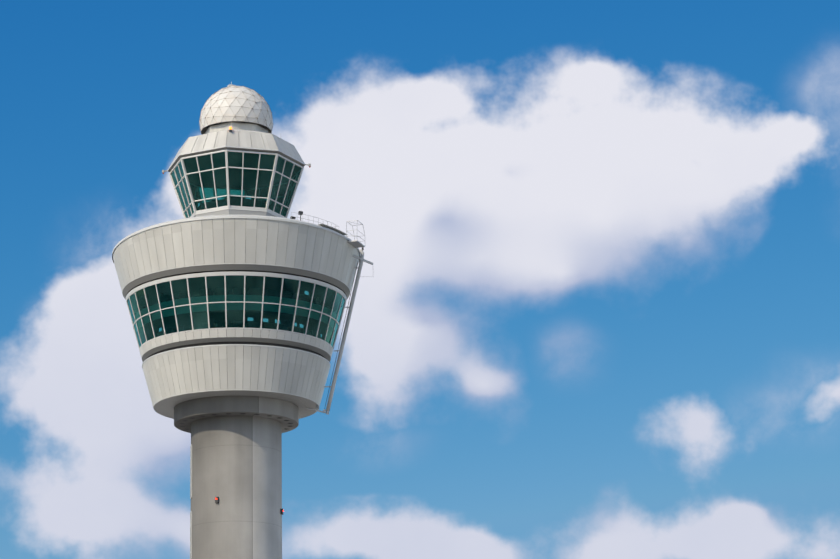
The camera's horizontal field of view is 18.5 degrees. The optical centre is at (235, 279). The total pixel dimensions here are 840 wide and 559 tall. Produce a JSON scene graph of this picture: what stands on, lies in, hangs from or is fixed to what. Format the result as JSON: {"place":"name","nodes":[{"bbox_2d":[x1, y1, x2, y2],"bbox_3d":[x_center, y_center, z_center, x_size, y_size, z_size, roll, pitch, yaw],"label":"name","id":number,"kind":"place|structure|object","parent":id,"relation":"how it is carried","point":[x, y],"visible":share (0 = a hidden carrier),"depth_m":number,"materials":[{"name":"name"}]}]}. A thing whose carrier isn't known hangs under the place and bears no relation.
{"place":"outdoors","nodes":[
{"label":"outdoors","id":0,"kind":"place"},
{"bbox_2d":[192,129,264,149],"bbox_3d":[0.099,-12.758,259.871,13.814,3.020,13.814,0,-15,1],"label":"roof seams","id":1,"kind":"object","parent":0,"point":[238,130],"visible":0.12,"depth_m":255.93,"materials":[{"name":"grey metal"}]},
{"bbox_2d":[194,209,276,216],"bbox_3d":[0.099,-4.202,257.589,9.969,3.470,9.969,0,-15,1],"label":"cab plinth","id":2,"kind":"structure","parent":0,"point":[234,212],"depth_m":253.66,"materials":[{"name":"white metal"}]},
{"bbox_2d":[122,264,349,299],"bbox_3d":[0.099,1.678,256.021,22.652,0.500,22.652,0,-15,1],"label":"recessed band","id":3,"kind":"object","parent":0,"point":[282,269],"visible":0.54,"depth_m":246.83,"materials":[{"name":"grey metal"}]},
{"bbox_2d":[168,147,303,171],"bbox_3d":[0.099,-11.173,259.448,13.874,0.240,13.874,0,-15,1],"label":"roof eave","id":4,"kind":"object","parent":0,"point":[233,148],"depth_m":254.19,"materials":[{"name":"grey metal"}]},
{"bbox_2d":[170,130,303,165],"bbox_3d":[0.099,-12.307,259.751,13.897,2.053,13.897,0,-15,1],"label":"cab fascia panels","id":5,"kind":"object","parent":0,"point":[232,138],"visible":0.33,"depth_m":254.63,"materials":[{"name":"white metal"}]},
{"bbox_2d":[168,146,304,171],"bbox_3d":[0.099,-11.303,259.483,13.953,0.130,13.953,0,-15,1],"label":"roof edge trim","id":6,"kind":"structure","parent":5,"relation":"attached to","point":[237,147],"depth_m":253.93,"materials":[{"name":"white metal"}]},
{"bbox_2d":[192,207,282,217],"bbox_3d":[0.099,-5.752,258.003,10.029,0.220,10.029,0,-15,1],"label":"cab base","id":7,"kind":"object","parent":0,"point":[236,208],"visible":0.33,"depth_m":253.92,"materials":[{"name":"white metal"}]},
{"bbox_2d":[153,329,321,340],"bbox_3d":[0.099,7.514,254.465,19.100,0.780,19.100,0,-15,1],"label":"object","id":8,"kind":"object","parent":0,"point":[226,333],"visible":0.1,"depth_m":245.69,"materials":[{"name":"grey metal"}]},
{"bbox_2d":[326,249,363,410],"bbox_3d":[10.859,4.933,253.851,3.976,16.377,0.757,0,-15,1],"label":"ladder rail","id":9,"kind":"object","parent":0,"point":[345,333],"visible":0.9,"depth_m":253.63,"materials":[{"name":"silver metal"}]},
{"bbox_2d":[324,263,357,408],"bbox_3d":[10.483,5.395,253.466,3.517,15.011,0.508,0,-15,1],"label":"ladder rail","id":10,"kind":"object","parent":9,"relation":"attached to","point":[341,335],"visible":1,"depth_m":253.43,"materials":[{"name":"grey metal"}]},
{"bbox_2d":[0,0,839,558],"label":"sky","id":11,"kind":"structure","parent":0,"point":[595,314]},
{"label":"ground","id":12,"kind":"structure","parent":0,"visible":0},
{"bbox_2d":[191,416,281,558],"bbox_3d":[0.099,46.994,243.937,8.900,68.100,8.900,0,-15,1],"label":"shaft","id":13,"kind":"object","parent":12,"relation":"on","point":[237,465],"visible":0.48,"depth_m":247.40,"materials":[{"name":"concrete"}]},
{"bbox_2d":[190,444,191,558],"bbox_3d":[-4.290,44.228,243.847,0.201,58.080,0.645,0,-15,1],"label":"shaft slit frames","id":14,"kind":"structure","parent":13,"relation":"attached to","point":[191,497],"depth_m":250.00,"materials":[{"name":"grey metal"}]},
{"bbox_2d":[179,413,292,429],"bbox_3d":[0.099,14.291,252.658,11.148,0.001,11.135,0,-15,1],"label":"collar recesses","id":15,"kind":"object","parent":13,"relation":"attached to","point":[230,413],"visible":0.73,"depth_m":250.61,"materials":[{"name":"grey"}]},
{"bbox_2d":[174,396,298,432],"bbox_3d":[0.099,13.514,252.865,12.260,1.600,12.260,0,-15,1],"label":"shaft collar","id":16,"kind":"object","parent":13,"relation":"on","point":[207,407],"visible":0.69,"depth_m":248.10,"materials":[{"name":"grey concrete"}]},
{"bbox_2d":[187,218,297,403],"bbox_3d":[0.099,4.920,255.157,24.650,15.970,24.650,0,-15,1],"label":"panel seams","id":17,"kind":"object","parent":13,"relation":"on","point":[243,345],"visible":0.02,"depth_m":245.40,"materials":[{"name":"grey metal"}]},
{"bbox_2d":[142,345,329,405],"bbox_3d":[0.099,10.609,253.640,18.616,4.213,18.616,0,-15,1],"label":"lower cladding band","id":18,"kind":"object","parent":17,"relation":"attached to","point":[182,371],"depth_m":246.34,"materials":[{"name":"white metal"}]},
{"bbox_2d":[154,390,317,418],"bbox_3d":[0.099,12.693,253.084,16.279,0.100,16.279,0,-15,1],"label":"soffit","id":19,"kind":"structure","parent":17,"relation":"attached to","point":[164,407],"depth_m":248.81,"materials":[{"name":"grey metal"}]},
{"bbox_2d":[126,270,345,295],"bbox_3d":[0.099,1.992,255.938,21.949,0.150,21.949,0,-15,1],"label":"window frame","id":20,"kind":"object","parent":17,"relation":"attached to","point":[236,270],"visible":0.19,"depth_m":246.78,"materials":[{"name":"grey metal"}]},
{"bbox_2d":[112,218,359,291],"bbox_3d":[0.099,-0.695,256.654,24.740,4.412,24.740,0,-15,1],"label":"upper cladding band","id":21,"kind":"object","parent":17,"relation":"on","point":[173,245],"depth_m":246.64,"materials":[{"name":"beige metal"}]},
{"bbox_2d":[122,263,349,295],"bbox_3d":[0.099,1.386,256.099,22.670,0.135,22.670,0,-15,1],"label":"window head trim","id":22,"kind":"structure","parent":21,"relation":"attached to","point":[239,263],"depth_m":246.88,"materials":[{"name":"grey metal"}]},
{"bbox_2d":[112,215,359,263],"bbox_3d":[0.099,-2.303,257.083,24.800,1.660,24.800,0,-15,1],"label":"parapet rim","id":23,"kind":"object","parent":21,"relation":"on","point":[233,216],"visible":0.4,"depth_m":246.45,"materials":[{"name":"white metal"}]},
{"bbox_2d":[169,149,303,217],"bbox_3d":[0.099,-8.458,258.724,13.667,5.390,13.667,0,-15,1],"label":"window frames","id":24,"kind":"structure","parent":23,"relation":"on","point":[268,198],"depth_m":254.48,"materials":[{"name":"white metal"}]},
{"bbox_2d":[204,122,267,133],"bbox_3d":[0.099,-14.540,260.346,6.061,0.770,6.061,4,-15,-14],"label":"radome base","id":25,"kind":"object","parent":24,"relation":"on","point":[234,125],"visible":0.38,"depth_m":257.71,"materials":[{"name":"paint"}]},
{"bbox_2d":[199,86,272,134],"bbox_3d":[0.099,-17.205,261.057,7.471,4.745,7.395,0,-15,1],"label":"radome","id":26,"kind":"object","parent":25,"relation":"on","point":[229,115],"visible":0.6,"depth_m":258.10,"materials":[{"name":"white plastic"}]},
{"bbox_2d":[199,86,272,133],"bbox_3d":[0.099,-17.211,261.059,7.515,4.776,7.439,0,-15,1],"label":"radome seams","id":27,"kind":"object","parent":26,"relation":"attached to","point":[200,122],"visible":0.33,"depth_m":258.98,"materials":[{"name":"grey metal"}]},
{"bbox_2d":[171,151,301,217],"bbox_3d":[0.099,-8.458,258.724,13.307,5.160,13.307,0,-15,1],"label":"cab glass","id":28,"kind":"object","parent":24,"relation":"in","point":[251,160],"visible":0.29,"depth_m":254.07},
{"bbox_2d":[290,211,302,220],"bbox_3d":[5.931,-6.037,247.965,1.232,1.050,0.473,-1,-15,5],"label":"rim camera","id":29,"kind":"object","parent":23,"relation":"on","point":[300,214],"visible":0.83,"depth_m":247.90,"materials":[{"name":"grey plastic"}]},
{"bbox_2d":[292,212,338,227],"bbox_3d":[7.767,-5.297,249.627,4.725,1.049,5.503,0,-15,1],"label":"rim railing","id":30,"kind":"object","parent":23,"relation":"on","point":[318,221],"visible":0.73,"depth_m":248.75,"materials":[{"name":"grey metal"}]},
{"bbox_2d":[319,224,347,234],"bbox_3d":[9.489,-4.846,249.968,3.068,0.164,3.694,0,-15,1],"label":"rim walkway","id":31,"kind":"structure","parent":23,"relation":"on","point":[336,230],"depth_m":249.91,"materials":[{"name":"grey metal"}]},
{"bbox_2d":[306,267,357,413],"bbox_3d":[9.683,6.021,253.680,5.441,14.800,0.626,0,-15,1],"label":"ladder brackets","id":32,"kind":"object","parent":21,"relation":"attached to","point":[324,411],"visible":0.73,"depth_m":251.90,"materials":[{"name":"grey metal"}]},
{"bbox_2d":[347,240,364,247],"bbox_3d":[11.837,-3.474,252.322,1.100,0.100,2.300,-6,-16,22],"label":"service platform","id":33,"kind":"structure","parent":21,"relation":"on","point":[356,243],"depth_m":252.09,"materials":[{"name":"silver metal"}]},
{"bbox_2d":[346,220,364,241],"bbox_3d":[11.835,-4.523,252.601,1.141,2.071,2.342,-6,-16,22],"label":"safety cage","id":34,"kind":"object","parent":33,"relation":"on","point":[353,230],"visible":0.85,"depth_m":252.53,"materials":[{"name":"silver metal"}]},
{"bbox_2d":[353,254,372,264],"bbox_3d":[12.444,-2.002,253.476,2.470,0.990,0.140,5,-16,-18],"label":"support arm","id":35,"kind":"object","parent":21,"relation":"attached to","point":[362,259],"visible":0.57,"depth_m":253.44,"materials":[{"name":"grey metal"}]},
{"bbox_2d":[142,344,329,418],"bbox_3d":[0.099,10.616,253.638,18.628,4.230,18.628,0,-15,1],"label":"pod lower edge trims","id":36,"kind":"object","parent":17,"relation":"attached to","point":[236,344],"visible":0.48,"depth_m":246.49,"materials":[{"name":"white metal"}]},
{"bbox_2d":[126,271,346,350],"bbox_3d":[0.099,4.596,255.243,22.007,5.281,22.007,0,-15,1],"label":"window frames","id":37,"kind":"structure","parent":17,"relation":"attached to","point":[224,274],"depth_m":247.06,"materials":[{"name":"white metal"}]},
{"bbox_2d":[127,275,344,347],"bbox_3d":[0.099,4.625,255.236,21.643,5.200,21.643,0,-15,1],"label":"glass","id":38,"kind":"object","parent":37,"relation":"in","point":[235,289],"visible":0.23,"depth_m":246.63,"materials":[{"name":"teal glass"}]},
{"bbox_2d":[140,329,332,357],"bbox_3d":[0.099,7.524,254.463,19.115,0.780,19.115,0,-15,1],"label":"pod sill panels","id":39,"kind":"object","parent":17,"relation":"attached to","point":[216,333],"visible":0.44,"depth_m":246.58,"materials":[{"name":"beige metal"}]},
{"bbox_2d":[142,337,330,361],"bbox_3d":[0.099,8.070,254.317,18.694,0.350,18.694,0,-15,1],"label":"pod sill chamfer","id":40,"kind":"object","parent":17,"relation":"attached to","point":[147,354],"visible":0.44,"depth_m":246.78,"materials":[{"name":"grey metal"}]},
{"bbox_2d":[148,342,325,358],"bbox_3d":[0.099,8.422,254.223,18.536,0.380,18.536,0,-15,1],"label":"pod neck reveal","id":41,"kind":"object","parent":17,"relation":"attached to","point":[220,343],"visible":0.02,"depth_m":246.68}
]}

